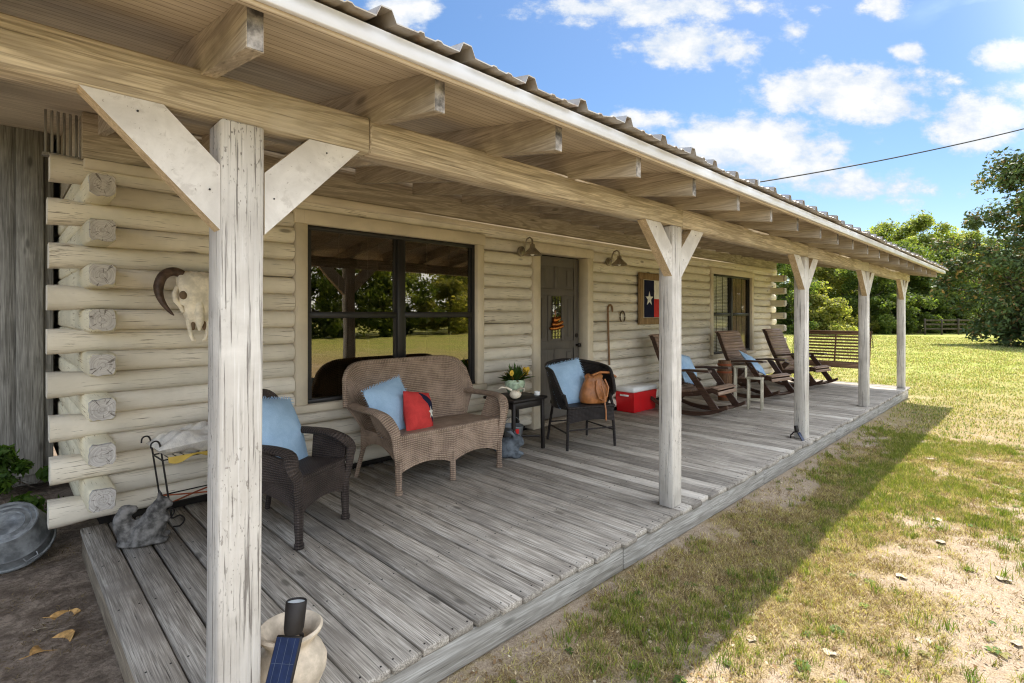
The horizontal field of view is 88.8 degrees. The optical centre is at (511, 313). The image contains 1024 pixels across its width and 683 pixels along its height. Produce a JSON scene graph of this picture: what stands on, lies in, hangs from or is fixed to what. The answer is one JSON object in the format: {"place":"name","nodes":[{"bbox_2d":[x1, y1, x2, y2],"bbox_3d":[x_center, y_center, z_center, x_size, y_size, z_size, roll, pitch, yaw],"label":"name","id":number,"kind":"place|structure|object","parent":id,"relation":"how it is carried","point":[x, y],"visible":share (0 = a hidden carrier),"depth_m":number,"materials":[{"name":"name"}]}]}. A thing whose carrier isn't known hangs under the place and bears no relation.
{"place":"outdoors","nodes":[
{"label":"outdoors","id":0,"kind":"place"},
{"bbox_2d":[0,325,1023,682],"bbox_3d":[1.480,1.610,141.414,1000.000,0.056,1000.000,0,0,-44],"label":"ground","id":1,"kind":"structure","parent":0,"point":[64,577],"depth_m":2.92,"materials":[{"name":"soil"}]},
{"bbox_2d":[0,125,52,486],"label":"board shed","id":2,"kind":"structure","parent":1,"relation":"on","point":[26,316],"depth_m":4.59,"materials":[{"name":"grey wood"}]},
{"bbox_2d":[0,501,56,573],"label":"metal washtub","id":3,"kind":"object","parent":1,"relation":"on","point":[27,537],"visible":0.94,"depth_m":3.35,"materials":[{"name":"metal"}]},
{"bbox_2d":[0,443,63,513],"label":"leafy shrub","id":4,"kind":"object","parent":1,"relation":"on","point":[8,457],"visible":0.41,"depth_m":3.79,"materials":[{"name":"green plant"}]},
{"bbox_2d":[19,629,75,659],"bbox_3d":[-2.238,1.603,2.526,0.204,0.038,0.140,0,0,-43],"label":"fallen leaf","id":5,"kind":"object","parent":1,"relation":"on","point":[68,634],"visible":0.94,"depth_m":2.58,"materials":[{"name":"orange plant"}]},
{"bbox_2d":[0,510,108,682],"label":"ground litter","id":6,"kind":"object","parent":1,"relation":"on","point":[35,644],"visible":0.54,"depth_m":2.65,"materials":[{"name":"brown plant"}]},
{"bbox_2d":[43,608,80,619],"bbox_3d":[-2.394,1.606,2.782,0.160,0.027,0.094,0,12,-24],"label":"fallen leaf","id":7,"kind":"object","parent":1,"relation":"on","point":[54,616],"visible":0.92,"depth_m":2.80,"materials":[{"name":"orange plant"}]},
{"bbox_2d":[0,0,948,682],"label":"log house","id":8,"kind":"structure","parent":1,"relation":"on","point":[324,192],"depth_m":3.44,"materials":[{"name":"paint"}]},
{"bbox_2d":[153,267,208,341],"bbox_3d":[-2.228,-0.064,3.704,0.525,0.518,0.169,0,0,-44],"label":"cow skull","id":9,"kind":"object","parent":8,"relation":"attached to","point":[191,298],"visible":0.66,"depth_m":3.63},
{"bbox_2d":[289,208,486,413],"bbox_3d":[-1.082,-0.023,5.075,2.104,1.695,0.175,0,0,-44],"label":"window","id":10,"kind":"structure","parent":8,"relation":"in","point":[306,221],"depth_m":4.89,"materials":[{"name":"paint"}]},
{"bbox_2d":[517,237,541,255],"bbox_3d":[0.209,-0.785,6.075,0.224,0.229,0.302,0,0,-44],"label":"wall lamp","id":11,"kind":"object","parent":8,"relation":"attached to","point":[532,250],"visible":1,"depth_m":6.05,"materials":[{"name":"metal"}]},
{"bbox_2d":[541,255,580,419],"bbox_3d":[0.593,0.302,6.820,0.916,2.095,0.125,0,0,-44],"label":"door","id":12,"kind":"structure","parent":8,"relation":"in","point":[559,276],"depth_m":6.85,"materials":[{"name":"paint"}]},
{"bbox_2d":[549,316,563,329],"bbox_3d":[0.584,0.083,6.782,0.269,0.258,0.049,0,0,-44],"label":"door ornament","id":13,"kind":"object","parent":12,"relation":"hanging from","point":[557,324],"depth_m":6.76,"materials":[{"name":"orange metal"}]},
{"bbox_2d":[607,304,612,364],"bbox_3d":[1.393,0.289,7.417,0.137,0.864,0.028,0,0,-44],"label":"walking cane","id":14,"kind":"object","parent":8,"relation":"attached to","point":[609,305],"visible":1,"depth_m":7.38,"materials":[{"name":"brown wood"}]},
{"bbox_2d":[606,250,626,265],"bbox_3d":[1.467,-0.785,7.306,0.224,0.229,0.302,0,0,-44],"label":"wall lamp","id":15,"kind":"object","parent":8,"relation":"attached to","point":[619,261],"visible":1,"depth_m":7.27,"materials":[{"name":"metal"}]},
{"bbox_2d":[638,272,658,324],"bbox_3d":[2.348,-0.235,8.322,1.200,0.790,0.045,0,0,-44],"label":"framed flag","id":16,"kind":"object","parent":8,"relation":"attached to","point":[648,298],"visible":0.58,"depth_m":8.07,"materials":[{"name":"brown wood"}]},
{"bbox_2d":[707,267,755,358],"bbox_3d":[4.361,-0.023,10.404,2.050,1.695,0.175,0,0,-44],"label":"window","id":17,"kind":"structure","parent":8,"relation":"in","point":[739,298],"depth_m":10.41,"materials":[{"name":"paint"}]},
{"bbox_2d":[792,317,873,368],"bbox_3d":[6.495,-0.018,10.615,0.647,2.136,1.331,0,0,-44],"label":"porch swing","id":18,"kind":"object","parent":8,"relation":"hanging from","point":[843,364],"visible":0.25,"depth_m":10.68,"materials":[{"name":"brown wood"}]},
{"bbox_2d":[80,377,909,682],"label":"porch deck","id":19,"kind":"structure","parent":1,"relation":"on","point":[432,573],"depth_m":3.25,"materials":[{"name":"grey wood"}]},
{"bbox_2d":[112,490,172,547],"bbox_3d":[-2.251,1.247,3.196,0.311,0.316,0.171,0,0,-24],"label":"stone animal","id":20,"kind":"object","parent":19,"relation":"on","point":[148,527],"visible":1,"depth_m":3.15},
{"bbox_2d":[141,435,206,526],"bbox_3d":[-2.176,1.102,3.608,0.221,0.590,0.601,0,0,42],"label":"wire stand","id":21,"kind":"object","parent":19,"relation":"on","point":[168,494],"visible":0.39,"depth_m":3.50,"materials":[{"name":"black metal"}]},
{"bbox_2d":[146,421,207,455],"bbox_3d":[-2.165,0.848,3.611,0.300,0.206,0.540,0,0,42],"label":"crumpled bag","id":22,"kind":"object","parent":21,"relation":"on","point":[191,438],"visible":0.59,"depth_m":3.46,"materials":[{"name":"white plastic"}]},
{"bbox_2d":[168,451,207,463],"bbox_3d":[-2.076,0.952,3.546,0.019,0.047,0.441,0,0,42],"label":"yellow ribbon","id":23,"kind":"object","parent":21,"relation":"hanging from","point":[176,459],"visible":0.54,"depth_m":3.44,"materials":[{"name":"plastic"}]},
{"bbox_2d":[206,389,355,550],"bbox_3d":[-1.514,0.963,3.436,0.711,0.878,0.697,0,0,16],"label":"wicker armchair","id":24,"kind":"object","parent":19,"relation":"on","point":[294,483],"visible":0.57,"depth_m":3.29,"materials":[{"name":"brown wicker"}]},
{"bbox_2d":[262,396,309,459],"bbox_3d":[-1.573,0.821,3.542,0.179,0.565,0.514,-24,-13,7],"label":"pillow","id":25,"kind":"object","parent":24,"relation":"on","point":[281,425],"visible":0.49,"depth_m":3.50,"materials":[{"name":"blue fabric"}]},
{"bbox_2d":[261,610,326,682],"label":"clay pot","id":26,"kind":"object","parent":19,"relation":"on","point":[311,663],"visible":0.65,"depth_m":1.92,"materials":[{"name":"beige ceramic"}]},
{"bbox_2d":[265,597,306,682],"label":"solar light","id":27,"kind":"object","parent":26,"relation":"in","point":[284,659],"visible":0.98,"depth_m":1.80,"materials":[{"name":"black metal"}]},
{"bbox_2d":[342,355,507,495],"bbox_3d":[-0.755,0.906,4.673,1.411,0.993,0.813,0,0,-44],"label":"wicker loveseat","id":28,"kind":"object","parent":19,"relation":"on","point":[454,432],"visible":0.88,"depth_m":4.60,"materials":[{"name":"brown wicker"}]},
{"bbox_2d":[361,376,406,437],"bbox_3d":[-0.999,0.795,4.394,0.161,0.503,0.484,-28,-4,31],"label":"pillow","id":29,"kind":"object","parent":28,"relation":"on","point":[386,397],"visible":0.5,"depth_m":4.32,"materials":[{"name":"blue fabric"}]},
{"bbox_2d":[403,391,432,430],"bbox_3d":[-0.789,0.829,4.415,0.189,0.350,0.290,-24,-24,34],"label":"pillow","id":30,"kind":"object","parent":28,"relation":"on","point":[417,411],"visible":0.95,"depth_m":4.34,"materials":[{"name":"red fabric"}]},
{"bbox_2d":[494,429,523,458],"bbox_3d":[-0.032,1.269,5.125,0.310,0.274,0.196,0,0,16],"label":"garden statue","id":31,"kind":"object","parent":19,"relation":"on","point":[512,445],"visible":0.88,"depth_m":5.06,"materials":[{"name":"grey stone"}]},
{"bbox_2d":[503,417,523,447],"bbox_3d":[0.001,1.236,5.487,0.248,0.324,0.248,0,0,-44],"label":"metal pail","id":32,"kind":"object","parent":19,"relation":"on","point":[519,428],"visible":0.39,"depth_m":5.42,"materials":[{"name":"metal"}]},
{"bbox_2d":[483,392,547,448],"bbox_3d":[0.036,1.123,5.438,0.500,0.550,0.460,0,0,-44],"label":"side table","id":33,"kind":"object","parent":19,"relation":"on","point":[525,400],"visible":0.43,"depth_m":5.37,"materials":[{"name":"black wood"}]},
{"bbox_2d":[498,387,524,398],"bbox_3d":[0.036,0.783,5.234,0.284,0.127,0.256,0,0,21],"label":"animal skull","id":34,"kind":"object","parent":33,"relation":"on","point":[515,394],"visible":1,"depth_m":5.18},
{"bbox_2d":[498,363,534,392],"bbox_3d":[0.041,0.677,5.596,0.397,0.339,0.355,0,0,-44],"label":"flower pot","id":35,"kind":"object","parent":33,"relation":"on","point":[514,378],"visible":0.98,"depth_m":5.52,"materials":[{"name":"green plant"}]},
{"bbox_2d":[544,358,615,450],"bbox_3d":[0.715,0.954,5.730,0.762,0.893,0.643,0,0,-22],"label":"wicker armchair","id":36,"kind":"object","parent":19,"relation":"on","point":[578,412],"visible":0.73,"depth_m":5.53,"materials":[{"name":"black wicker"}]},
{"bbox_2d":[546,358,584,408],"bbox_3d":[0.625,0.745,5.680,0.483,0.504,0.161,-9,-15,-32],"label":"pillow","id":37,"kind":"object","parent":36,"relation":"on","point":[570,377],"visible":0.71,"depth_m":5.62,"materials":[{"name":"blue fabric"}]},
{"bbox_2d":[579,371,616,419],"bbox_3d":[0.959,0.867,5.614,0.470,0.493,0.290,0,0,-22],"label":"leather bag","id":38,"kind":"object","parent":36,"relation":"on","point":[594,389],"visible":1,"depth_m":5.54,"materials":[{"name":"brown leather"}]},
{"bbox_2d":[616,382,656,412],"bbox_3d":[1.820,1.217,7.661,0.644,0.362,0.326,0,0,-44],"label":"ice cooler","id":39,"kind":"object","parent":19,"relation":"on","point":[633,397],"visible":0.94,"depth_m":7.49,"materials":[{"name":"red plastic"}]},
{"bbox_2d":[648,334,745,415],"bbox_3d":[2.618,0.848,7.474,0.730,1.099,1.176,0,0,-44],"label":"rocking chair","id":40,"kind":"object","parent":19,"relation":"on","point":[697,388],"visible":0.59,"depth_m":7.28,"materials":[{"name":"brown wood"}]},
{"bbox_2d":[681,354,696,383],"bbox_3d":[2.515,0.792,7.508,0.150,0.464,0.464,-30,-32,36],"label":"pillow","id":41,"kind":"object","parent":40,"relation":"on","point":[686,362],"visible":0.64,"depth_m":7.41,"materials":[{"name":"blue fabric"}]},
{"bbox_2d":[717,360,731,400],"bbox_3d":[3.455,1.075,8.506,0.234,0.645,0.232,0,0,-44],"label":"wooden barrel","id":42,"kind":"object","parent":19,"relation":"on","point":[725,375],"visible":0.66,"depth_m":8.41,"materials":[{"name":"brown wood"}]},
{"bbox_2d":[733,365,763,410],"bbox_3d":[3.487,1.082,7.712,0.395,0.633,0.200,0,0,34],"label":"step stand","id":43,"kind":"object","parent":19,"relation":"on","point":[761,399],"visible":0.97,"depth_m":7.68,"materials":[{"name":"beige paint"}]},
{"bbox_2d":[715,330,793,398],"bbox_3d":[4.129,0.848,8.883,0.730,1.099,1.176,0,0,-33],"label":"rocking chair","id":44,"kind":"object","parent":19,"relation":"on","point":[730,341],"visible":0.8,"depth_m":8.94,"materials":[{"name":"brown wood"}]},
{"bbox_2d":[739,350,765,374],"bbox_3d":[4.075,0.829,8.845,0.504,0.130,0.444,26,28,-30],"label":"pillow","id":45,"kind":"object","parent":44,"relation":"on","point":[758,368],"visible":0.75,"depth_m":8.75,"materials":[{"name":"blue fabric"}]},
{"bbox_2d":[790,426,803,440],"bbox_3d":[3.182,1.327,5.846,0.057,0.161,0.153,0,0,-34],"label":"solar light","id":46,"kind":"object","parent":19,"relation":"on","point":[796,428],"visible":1,"depth_m":5.83,"materials":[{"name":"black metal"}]},
{"bbox_2d":[762,328,837,386],"bbox_3d":[5.592,0.848,10.218,0.730,1.099,1.176,0,0,-35],"label":"rocking chair","id":47,"kind":"object","parent":19,"relation":"on","point":[784,349],"visible":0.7,"depth_m":10.29,"materials":[{"name":"brown wood"}]},
{"bbox_2d":[747,635,756,641],"bbox_3d":[1.182,1.607,2.585,0.052,0.014,0.089,-10,-12,34],"label":"fallen leaf","id":48,"kind":"object","parent":1,"relation":"on","point":[751,636],"visible":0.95,"depth_m":2.59,"materials":[{"name":"beige plant"}]},
{"bbox_2d":[510,412,1023,682],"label":"lawn weeds","id":49,"kind":"object","parent":1,"relation":"on","point":[706,640],"visible":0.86,"depth_m":2.57,"materials":[{"name":"green plant"}]},
{"bbox_2d":[775,298,818,333],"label":"shrub","id":50,"kind":"object","parent":1,"relation":"on","point":[790,329],"visible":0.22,"depth_m":42.06,"materials":[{"name":"green plant"}]},
{"bbox_2d":[774,263,820,332],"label":"bushy tree","id":51,"kind":"object","parent":1,"relation":"on","point":[781,268],"visible":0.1,"depth_m":43.77,"materials":[{"name":"green plant"}]},
{"bbox_2d":[780,267,835,309],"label":"loose tree","id":52,"kind":"object","parent":1,"relation":"on","point":[823,271],"visible":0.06,"depth_m":48.30,"materials":[{"name":"green plant"}]},
{"bbox_2d":[777,292,847,329],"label":"shrub","id":53,"kind":"object","parent":1,"relation":"on","point":[827,313],"visible":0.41,"depth_m":42.19,"materials":[{"name":"green plant"}]},
{"bbox_2d":[789,267,853,319],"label":"tall tree","id":54,"kind":"object","parent":1,"relation":"on","point":[829,290],"visible":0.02,"depth_m":51.72,"materials":[{"name":"green plant"}]},
{"bbox_2d":[822,648,838,654],"bbox_3d":[1.514,1.607,2.482,0.046,0.014,0.079,0,-6,-34],"label":"fallen leaf","id":55,"kind":"object","parent":1,"relation":"on","point":[829,651],"visible":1,"depth_m":2.49,"materials":[{"name":"beige plant"}]},
{"bbox_2d":[809,297,870,334],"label":"shrub","id":56,"kind":"object","parent":1,"relation":"on","point":[835,304],"visible":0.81,"depth_m":41.03,"materials":[{"name":"green plant"}]},
{"bbox_2d":[815,267,894,318],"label":"loose tree","id":57,"kind":"object","parent":1,"relation":"on","point":[828,277],"visible":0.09,"depth_m":48.26,"materials":[{"name":"green plant"}]},
{"bbox_2d":[846,310,879,332],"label":"shrub","id":58,"kind":"object","parent":1,"relation":"on","point":[875,326],"visible":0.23,"depth_m":42.67,"materials":[{"name":"green plant"}]},
{"bbox_2d":[840,292,896,323],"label":"shrub","id":59,"kind":"object","parent":1,"relation":"on","point":[895,308],"visible":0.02,"depth_m":45.19,"materials":[{"name":"green plant"}]},
{"bbox_2d":[827,269,920,332],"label":"bushy tree","id":60,"kind":"object","parent":1,"relation":"on","point":[852,285],"visible":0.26,"depth_m":44.43,"materials":[{"name":"green plant"}]},
{"bbox_2d":[853,218,918,291],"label":"tall tree","id":61,"kind":"object","parent":1,"relation":"on","point":[882,229],"visible":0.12,"depth_m":51.02,"materials":[{"name":"green plant"}]},
{"bbox_2d":[870,291,932,333],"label":"shrub","id":62,"kind":"object","parent":1,"relation":"on","point":[886,327],"visible":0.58,"depth_m":42.02,"materials":[{"name":"green plant"}]},
{"bbox_2d":[872,239,957,322],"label":"bushy tree","id":63,"kind":"object","parent":1,"relation":"on","point":[912,283],"visible":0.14,"depth_m":45.33,"materials":[{"name":"green plant"}]},
{"bbox_2d":[875,292,956,333],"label":"shrub","id":64,"kind":"object","parent":1,"relation":"on","point":[925,301],"visible":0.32,"depth_m":43.30,"materials":[{"name":"green plant"}]},
{"bbox_2d":[915,637,935,644],"bbox_3d":[2.035,1.607,2.571,0.089,0.014,0.052,-6,7,16],"label":"fallen leaf","id":65,"kind":"object","parent":1,"relation":"on","point":[921,640],"visible":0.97,"depth_m":2.58,"materials":[{"name":"beige plant"}]},
{"bbox_2d":[884,209,990,330],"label":"tall tree","id":66,"kind":"object","parent":1,"relation":"on","point":[911,229],"visible":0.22,"depth_m":49.22,"materials":[{"name":"green plant"}]},
{"bbox_2d":[919,296,976,332],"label":"shrub","id":67,"kind":"object","parent":1,"relation":"on","point":[947,312],"visible":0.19,"depth_m":44.02,"materials":[{"name":"green plant"}]},
{"bbox_2d":[924,319,972,334],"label":"rail fence","id":68,"kind":"object","parent":1,"relation":"on","point":[941,324],"visible":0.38,"depth_m":41.04,"materials":[{"name":"brown wood"}]},
{"bbox_2d":[910,248,997,332],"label":"bushy tree","id":69,"kind":"object","parent":1,"relation":"on","point":[948,255],"visible":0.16,"depth_m":44.94,"materials":[{"name":"green plant"}]},
{"bbox_2d":[936,230,1003,296],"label":"loose tree","id":70,"kind":"object","parent":1,"relation":"on","point":[963,237],"visible":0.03,"depth_m":50.72,"materials":[{"name":"green plant"}]},
{"bbox_2d":[928,146,1023,346],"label":"magnolia tree","id":71,"kind":"object","parent":1,"relation":"on","point":[1002,319],"visible":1,"depth_m":26.79,"materials":[{"name":"green plant"}]},
{"bbox_2d":[957,229,1004,313],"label":"tall tree","id":72,"kind":"object","parent":1,"relation":"on","point":[976,234],"visible":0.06,"depth_m":55.03,"materials":[{"name":"green plant"}]},
{"bbox_2d":[1010,639,1022,645],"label":"fallen leaf","id":73,"kind":"object","parent":1,"relation":"on","point":[1017,642],"visible":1,"depth_m":2.56,"materials":[{"name":"beige plant"}]},
{"bbox_2d":[344,0,1023,303],"label":"sky","id":74,"kind":"structure","parent":0,"point":[763,90],"materials":[{"name":"blue"}]},
{"bbox_2d":[447,417,1023,682],"bbox_3d":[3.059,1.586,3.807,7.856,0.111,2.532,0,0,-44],"label":"lawn grass","id":75,"kind":"structure","parent":0,"point":[969,492],"depth_m":3.31,"materials":[{"name":"green plant"}]},
{"bbox_2d":[768,334,1023,460],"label":"lawn grass","id":76,"kind":"structure","parent":0,"point":[954,385],"depth_m":12.81,"materials":[{"name":"green plant"}]},
{"bbox_3d":[20.962,-3.230,13.040,0.290,10.300,0.290,0,0,-44],"label":"utility pole","id":77,"kind":"object","parent":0,"visible":0},
{"bbox_2d":[760,128,1023,181],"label":"power cable","id":78,"kind":"object","parent":77,"relation":"attached to","point":[888,158],"visible":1,"depth_m":9.96,"materials":[{"name":"black rubber"}]}
]}

